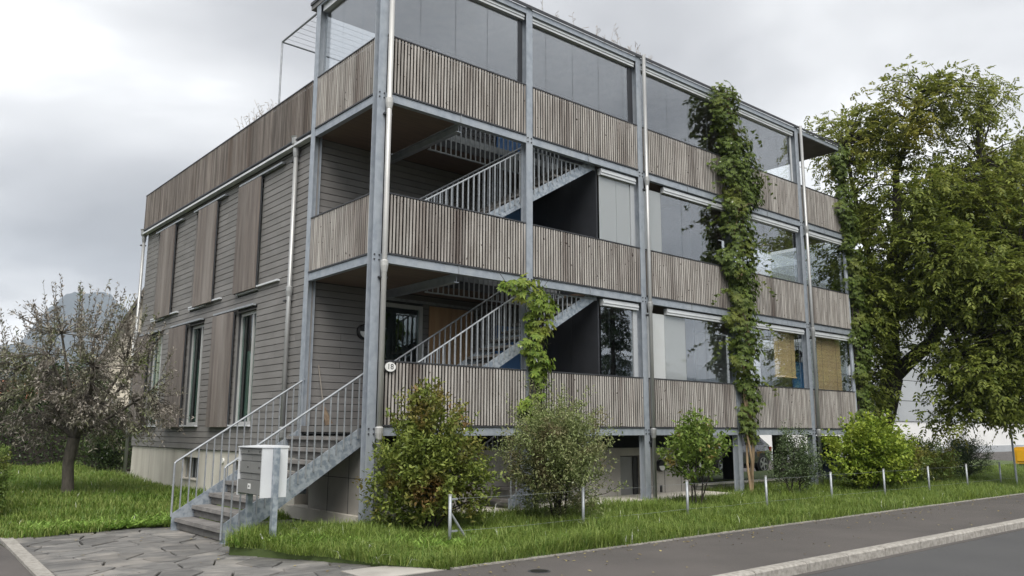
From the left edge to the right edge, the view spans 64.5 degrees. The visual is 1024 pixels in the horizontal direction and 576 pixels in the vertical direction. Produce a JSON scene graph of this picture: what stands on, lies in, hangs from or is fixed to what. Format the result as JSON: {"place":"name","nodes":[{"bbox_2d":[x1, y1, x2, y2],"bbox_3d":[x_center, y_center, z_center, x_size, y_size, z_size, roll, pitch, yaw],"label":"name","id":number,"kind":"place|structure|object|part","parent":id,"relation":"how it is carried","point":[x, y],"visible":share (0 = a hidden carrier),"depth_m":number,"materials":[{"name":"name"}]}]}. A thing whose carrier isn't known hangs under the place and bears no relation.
{"place":"outdoors","nodes":[
{"label":"outdoors","id":0,"kind":"place"},
{"bbox_2d":[0,545,32,575],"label":"side drive","id":1,"kind":"structure","parent":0,"point":[11,564],"depth_m":9.55,"materials":[{"name":"concrete"}]},
{"bbox_2d":[0,292,127,379],"bbox_3d":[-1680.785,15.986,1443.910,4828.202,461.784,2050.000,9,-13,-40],"label":"hills","id":2,"kind":"structure","parent":0,"point":[69,302],"depth_m":2489.01,"materials":[{"name":"grey"}]},
{"bbox_2d":[0,460,294,538],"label":"lawn","id":3,"kind":"structure","parent":0,"point":[123,527],"depth_m":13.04,"materials":[{"name":"green plant"}]},
{"bbox_2d":[0,443,15,516],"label":"clipped hedge","id":4,"kind":"object","parent":3,"relation":"on","point":[3,478],"visible":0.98,"depth_m":13.49,"materials":[{"name":"green plant"}]},
{"bbox_2d":[0,404,154,471],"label":"tall hedge","id":5,"kind":"object","parent":3,"relation":"on","point":[54,449],"visible":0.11,"depth_m":26.08,"materials":[{"name":"green plant"}]},
{"bbox_2d":[0,273,194,492],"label":"plum tree","id":6,"kind":"object","parent":3,"relation":"on","point":[73,429],"visible":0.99,"depth_m":17.57,"materials":[{"name":"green plant"}]},
{"bbox_2d":[74,421,131,470],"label":"garden shrub","id":7,"kind":"object","parent":3,"relation":"on","point":[108,456],"visible":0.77,"depth_m":24.27,"materials":[{"name":"green plant"}]},
{"bbox_2d":[11,510,515,550],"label":"weeds","id":8,"kind":"object","parent":3,"relation":"on","point":[121,524],"visible":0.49,"depth_m":11.24,"materials":[{"name":"green plant"}]},
{"bbox_2d":[0,519,446,575],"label":"slate path","id":9,"kind":"structure","parent":0,"point":[159,551],"depth_m":9.97,"materials":[{"name":"stone"}]},
{"bbox_2d":[0,0,1023,344],"label":"sky","id":10,"kind":"structure","parent":0,"point":[103,103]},
{"bbox_2d":[207,459,1023,569],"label":"grass verge","id":11,"kind":"object","parent":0,"point":[248,551],"depth_m":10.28,"materials":[{"name":"green plant"}]},
{"bbox_2d":[236,445,288,535],"bbox_3d":[-3.400,2.881,11.007,0.380,1.465,0.882,9,-13,-40],"label":"letterbox cabinet","id":12,"kind":"object","parent":11,"relation":"on","point":[262,471],"visible":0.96,"depth_m":10.85,"materials":[{"name":"grey metal"}]},
{"bbox_3d":[-3.660,2.709,11.103,0.049,0.175,0.363,9,-13,-40],"label":"door","id":13,"kind":"part","parent":12,"relation":"part of","materials":[{"name":"grey metal"}]},
{"bbox_3d":[-3.656,2.456,11.151,0.040,0.150,0.363,9,-13,-40],"label":"door","id":14,"kind":"part","parent":12,"relation":"part of","materials":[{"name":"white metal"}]},
{"bbox_3d":[-3.648,2.578,11.136,0.019,0.075,0.363,9,-13,-40],"label":"door","id":15,"kind":"part","parent":12,"relation":"part of","materials":[{"name":"grey metal"}]},
{"bbox_3d":[-3.647,2.334,11.179,0.019,0.080,0.363,9,-13,-40],"label":"door","id":16,"kind":"part","parent":12,"relation":"part of","materials":[{"name":"grey metal"}]},
{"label":"door","id":17,"kind":"part","parent":12,"relation":"part of","materials":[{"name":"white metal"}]},
{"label":"door","id":18,"kind":"part","parent":12,"relation":"part of","materials":[{"name":"grey metal"}]},
{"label":"door","id":19,"kind":"part","parent":12,"relation":"part of","materials":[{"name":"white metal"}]},
{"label":"door","id":20,"kind":"part","parent":12,"relation":"part of","materials":[{"name":"grey metal"}]},
{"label":"door","id":21,"kind":"part","parent":12,"relation":"part of","materials":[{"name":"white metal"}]},
{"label":"door","id":22,"kind":"part","parent":12,"relation":"part of","materials":[{"name":"grey metal"}]},
{"bbox_2d":[352,376,509,529],"bbox_3d":[-1.216,2.559,12.222,2.319,2.453,1.733,2,-10,-9],"label":"autumn shrub","id":23,"kind":"object","parent":11,"relation":"on","point":[422,479],"visible":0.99,"depth_m":11.90,"materials":[{"name":"green plant"}]},
{"bbox_2d":[123,0,857,543],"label":"apartment building","id":24,"kind":"structure","parent":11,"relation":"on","point":[409,186],"depth_m":16.92,"materials":[{"name":"wood"}]},
{"bbox_2d":[150,236,164,322],"bbox_3d":[-9.543,-0.319,22.143,0.139,2.443,1.040,9,-13,-40],"label":"window","id":25,"kind":"structure","parent":24,"relation":"in","point":[162,318],"depth_m":22.44,"materials":[{"name":"grey glass"}]},
{"bbox_2d":[145,331,200,426],"bbox_3d":[-9.247,2.501,21.912,0.940,2.600,1.580,9,-13,-40],"label":"window","id":26,"kind":"structure","parent":24,"relation":"in","point":[198,338],"depth_m":21.81,"materials":[{"name":"white glass"}]},
{"bbox_2d":[179,457,197,480],"bbox_3d":[-7.457,4.235,19.056,0.300,0.510,1.100,9,-13,-40],"label":"basement window","id":27,"kind":"structure","parent":24,"relation":"in","point":[195,460],"depth_m":19.31,"materials":[{"name":"glass"}]},
{"bbox_2d":[188,215,205,310],"bbox_3d":[-7.582,-0.702,19.918,0.200,2.443,1.060,9,-13,-40],"label":"window","id":28,"kind":"structure","parent":24,"relation":"in","point":[201,306],"depth_m":20.19,"materials":[{"name":"grey glass"}]},
{"bbox_2d":[182,322,245,426],"bbox_3d":[-7.310,2.114,19.668,0.940,2.600,1.600,9,-13,-40],"label":"window","id":29,"kind":"structure","parent":24,"relation":"in","point":[198,381],"depth_m":19.70,"materials":[{"name":"white glass"}]},
{"bbox_2d":[228,308,257,426],"bbox_3d":[-5.598,1.695,17.194,0.295,2.453,1.060,9,-13,-40],"label":"window","id":30,"kind":"structure","parent":24,"relation":"in","point":[249,386],"depth_m":17.42,"materials":[{"name":"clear glass"}]},
{"bbox_2d":[234,111,258,127],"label":"dry roof plant","id":31,"kind":"object","parent":24,"relation":"on","point":[247,121],"visible":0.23,"depth_m":18.52,"materials":[{"name":"plant"}]},
{"bbox_2d":[236,178,264,295],"bbox_3d":[-5.625,-1.093,17.652,0.200,2.443,1.060,9,-13,-40],"label":"window","id":32,"kind":"structure","parent":24,"relation":"in","point":[256,289],"depth_m":17.47,"materials":[{"name":"grey glass"}]},
{"bbox_2d":[255,100,282,116],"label":"dry roof plant","id":33,"kind":"object","parent":24,"relation":"on","point":[262,108],"visible":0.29,"depth_m":18.04,"materials":[{"name":"plant"}]},
{"bbox_2d":[318,365,332,425],"bbox_3d":[-3.416,1.956,14.797,0.332,1.108,0.142,-1,-10,5],"label":"broom","id":34,"kind":"object","parent":24,"relation":"on","point":[326,418],"visible":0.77,"depth_m":14.69,"materials":[{"name":"beige"}]},
{"bbox_2d":[384,362,395,371],"bbox_3d":[-1.966,1.272,13.079,0.224,0.170,0.026,9,-13,-40],"label":"house number plaque","id":35,"kind":"object","parent":24,"relation":"attached to","point":[389,366],"visible":1,"depth_m":13.06,"materials":[{"name":"white plastic"}]},
{"bbox_2d":[378,302,422,363],"bbox_3d":[-2.394,1.472,16.375,1.200,2.600,0.620,9,-13,-40],"label":"window","id":36,"kind":"structure","parent":24,"relation":"in","point":[398,316],"depth_m":16.81,"materials":[{"name":"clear glass"}]},
{"bbox_2d":[495,325,520,370],"bbox_3d":[-0.062,1.949,17.895,0.800,2.200,0.031,9,-13,-40],"label":"blue door","id":37,"kind":"structure","parent":24,"relation":"in","point":[514,363],"depth_m":18.00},
{"bbox_2d":[495,208,520,286],"bbox_3d":[-0.053,-0.809,18.378,0.800,2.200,0.031,9,-13,-40],"label":"blue door","id":38,"kind":"structure","parent":24,"relation":"in","point":[516,215],"depth_m":18.62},
{"bbox_2d":[496,136,520,155],"bbox_3d":[-0.043,-3.567,18.861,0.800,2.200,0.031,9,-13,-40],"label":"blue door","id":39,"kind":"structure","parent":24,"relation":"in","point":[501,139],"depth_m":18.73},
{"bbox_2d":[496,272,559,508],"bbox_3d":[0.325,1.912,14.870,1.065,4.444,1.210,-3,-10,16],"label":"creeper vine","id":40,"kind":"object","parent":24,"relation":"attached to","point":[532,350],"visible":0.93,"depth_m":14.93,"materials":[{"name":"green plant"}]},
{"bbox_2d":[596,24,631,53],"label":"dry roof plant","id":41,"kind":"object","parent":24,"relation":"on","point":[611,38],"visible":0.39,"depth_m":18.46,"materials":[{"name":"beige plant"}]},
{"bbox_2d":[620,456,637,494],"bbox_3d":[2.567,4.175,18.002,0.610,0.850,0.070,9,-13,-40],"label":"door","id":42,"kind":"structure","parent":24,"relation":"in","point":[628,464],"depth_m":18.03,"materials":[{"name":"grey metal"}]},
{"bbox_2d":[703,80,782,492],"bbox_3d":[5.567,-0.082,19.642,2.966,10.055,1.013,9,-13,-40],"label":"creeper vine","id":43,"kind":"object","parent":24,"relation":"attached to","point":[733,144],"visible":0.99,"depth_m":19.56,"materials":[{"name":"green plant"}]},
{"bbox_2d":[773,331,796,378],"bbox_3d":[7.122,1.704,21.182,1.020,1.285,0.040,9,-13,-40],"label":"bamboo blind","id":44,"kind":"object","parent":24,"relation":"hanging from","point":[786,346],"visible":0.95,"depth_m":21.16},
{"bbox_2d":[792,361,803,387],"bbox_3d":[7.990,2.455,22.630,0.580,0.810,0.044,9,-13,-40],"label":"blue board","id":45,"kind":"object","parent":24,"relation":"attached to","point":[798,382],"visible":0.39,"depth_m":22.62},
{"bbox_2d":[795,334,800,356],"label":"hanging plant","id":46,"kind":"object","parent":24,"relation":"hanging from","point":[797,353],"visible":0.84,"depth_m":22.82,"materials":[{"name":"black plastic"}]},
{"bbox_2d":[816,337,842,390],"bbox_3d":[8.838,2.416,22.540,1.310,2.202,0.040,9,-13,-40],"label":"bamboo blind","id":47,"kind":"object","parent":24,"relation":"hanging from","point":[830,352],"visible":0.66,"depth_m":22.57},
{"bbox_2d":[828,144,875,420],"bbox_3d":[9.872,0.625,23.401,1.741,9.987,0.893,9,-13,-40],"label":"creeper vine","id":48,"kind":"object","parent":24,"relation":"attached to","point":[862,357],"visible":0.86,"depth_m":23.44,"materials":[{"name":"green plant"}]},
{"bbox_2d":[481,375,632,521],"bbox_3d":[0.743,2.693,13.227,2.260,2.540,2.560,-6,-12,31],"label":"olive shrub","id":49,"kind":"object","parent":11,"relation":"on","point":[556,454],"visible":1,"depth_m":12.90,"materials":[{"name":"green plant"}]},
{"bbox_2d":[656,402,737,503],"bbox_3d":[3.713,3.399,16.303,1.646,2.229,1.776,-1,-10,9],"label":"young shrub","id":50,"kind":"object","parent":11,"relation":"on","point":[689,445],"visible":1,"depth_m":16.16,"materials":[{"name":"green plant"}]},
{"bbox_2d":[448,462,1010,539],"bbox_3d":[7.636,4.487,18.079,22.311,0.815,0.057,9,-13,-40],"label":"wire fence","id":51,"kind":"object","parent":11,"relation":"on","point":[450,515],"visible":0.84,"depth_m":14.26,"materials":[{"name":"metal"}]},
{"bbox_2d":[693,475,845,489],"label":"retaining wall","id":52,"kind":"structure","parent":11,"relation":"on","point":[698,486],"depth_m":20.39,"materials":[{"name":"grey concrete"}]},
{"bbox_2d":[760,419,828,493],"bbox_3d":[6.371,3.921,18.332,1.699,1.928,1.230,1,-10,-6],"label":"dark shrub","id":53,"kind":"object","parent":11,"relation":"on","point":[802,463],"visible":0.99,"depth_m":18.22,"materials":[{"name":"green plant"}]},
{"bbox_2d":[818,408,921,491],"bbox_3d":[9.026,4.152,20.459,3.825,2.231,2.055,9,-13,-40],"label":"lime shrub","id":54,"kind":"object","parent":11,"relation":"on","point":[865,446],"visible":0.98,"depth_m":19.88,"materials":[{"name":"green plant"}]},
{"bbox_2d":[892,433,964,484],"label":"green shrub","id":55,"kind":"object","parent":11,"relation":"on","point":[926,455],"visible":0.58,"depth_m":22.64,"materials":[{"name":"green plant"}]},
{"bbox_2d":[940,432,997,476],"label":"dark bush","id":56,"kind":"object","parent":11,"relation":"on","point":[966,457],"visible":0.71,"depth_m":25.50,"materials":[{"name":"green plant"}]},
{"bbox_2d":[1009,427,1017,483],"bbox_3d":[14.671,4.706,23.846,0.617,2.321,0.076,0,-10,-1],"label":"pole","id":57,"kind":"object","parent":11,"relation":"on","point":[1014,461],"visible":0.2,"depth_m":23.78,"materials":[{"name":"metal"}]},
{"bbox_2d":[1014,447,1023,466],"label":"yellow box","id":58,"kind":"object","parent":11,"relation":"on","point":[1019,454],"visible":0.83,"depth_m":33.10,"materials":[{"name":"paint"}]},
{"bbox_2d":[406,494,1023,575],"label":"pavement","id":59,"kind":"structure","parent":0,"point":[705,555],"depth_m":11.29,"materials":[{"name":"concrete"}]},
{"bbox_2d":[41,495,1017,574],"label":"fallen leaves","id":60,"kind":"object","parent":59,"relation":"on","point":[677,540],"visible":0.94,"depth_m":11.81,"materials":[{"name":"brown plant"}]},
{"bbox_2d":[528,569,549,572],"bbox_3d":[0.310,3.235,9.226,0.260,0.037,0.260,9,-13,-40],"label":"manhole cover","id":61,"kind":"object","parent":59,"relation":"on","point":[539,571],"visible":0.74,"depth_m":9.20,"materials":[{"name":"metal"}]},
{"bbox_2d":[693,451,1012,473],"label":"yard","id":62,"kind":"structure","parent":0,"point":[1007,456],"depth_m":50.96,"materials":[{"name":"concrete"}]},
{"bbox_2d":[87,288,161,407],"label":"gabled house","id":63,"kind":"structure","parent":62,"relation":"on","point":[134,309],"depth_m":44.45,"materials":[{"name":"white tile"}]},
{"bbox_2d":[692,435,771,472],"bbox_3d":[7.885,6.189,30.394,4.140,1.505,1.860,9,-13,-40],"label":"parked car","id":64,"kind":"object","parent":62,"relation":"on","point":[760,461],"visible":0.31,"depth_m":30.28,"materials":[{"name":"grey paint"}]},
{"bbox_2d":[710,266,1023,459],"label":"white building","id":65,"kind":"structure","parent":0,"point":[1001,442],"depth_m":56.59,"materials":[{"name":"paint"}]},
{"bbox_2d":[808,530,1023,575],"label":"road","id":66,"kind":"structure","parent":0,"point":[1001,555],"depth_m":10.70,"materials":[{"name":"grey asphalt"}]},
{"bbox_2d":[713,518,1023,575],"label":"kerb","id":67,"kind":"structure","parent":66,"relation":"on","point":[800,566],"depth_m":11.03,"materials":[{"name":"concrete"}]},
{"bbox_2d":[793,528,1023,575],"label":"gutter strip","id":68,"kind":"object","parent":66,"relation":"on","point":[882,558],"depth_m":11.35,"materials":[{"name":"concrete"}]},
{"bbox_3d":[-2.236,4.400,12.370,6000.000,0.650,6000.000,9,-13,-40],"label":"ground","id":69,"kind":"structure","parent":0,"visible":0},
{"bbox_2d":[0,537,54,575],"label":"path edging","id":70,"kind":"object","parent":69,"relation":"on","point":[30,563],"visible":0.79,"depth_m":9.92,"materials":[{"name":"concrete"}]},
{"bbox_2d":[0,349,118,413],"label":"garden tree","id":71,"kind":"object","parent":69,"relation":"on","point":[33,391],"visible":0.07,"depth_m":32.90,"materials":[{"name":"plant"}]},
{"bbox_2d":[450,493,1023,569],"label":"verge edging","id":72,"kind":"object","parent":69,"relation":"on","point":[535,557],"visible":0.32,"depth_m":12.04,"materials":[{"name":"concrete"}]},
{"bbox_2d":[793,54,1023,452],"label":"walnut tree","id":73,"kind":"object","parent":69,"relation":"on","point":[965,276],"visible":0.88,"depth_m":23.81,"materials":[{"name":"green plant"}]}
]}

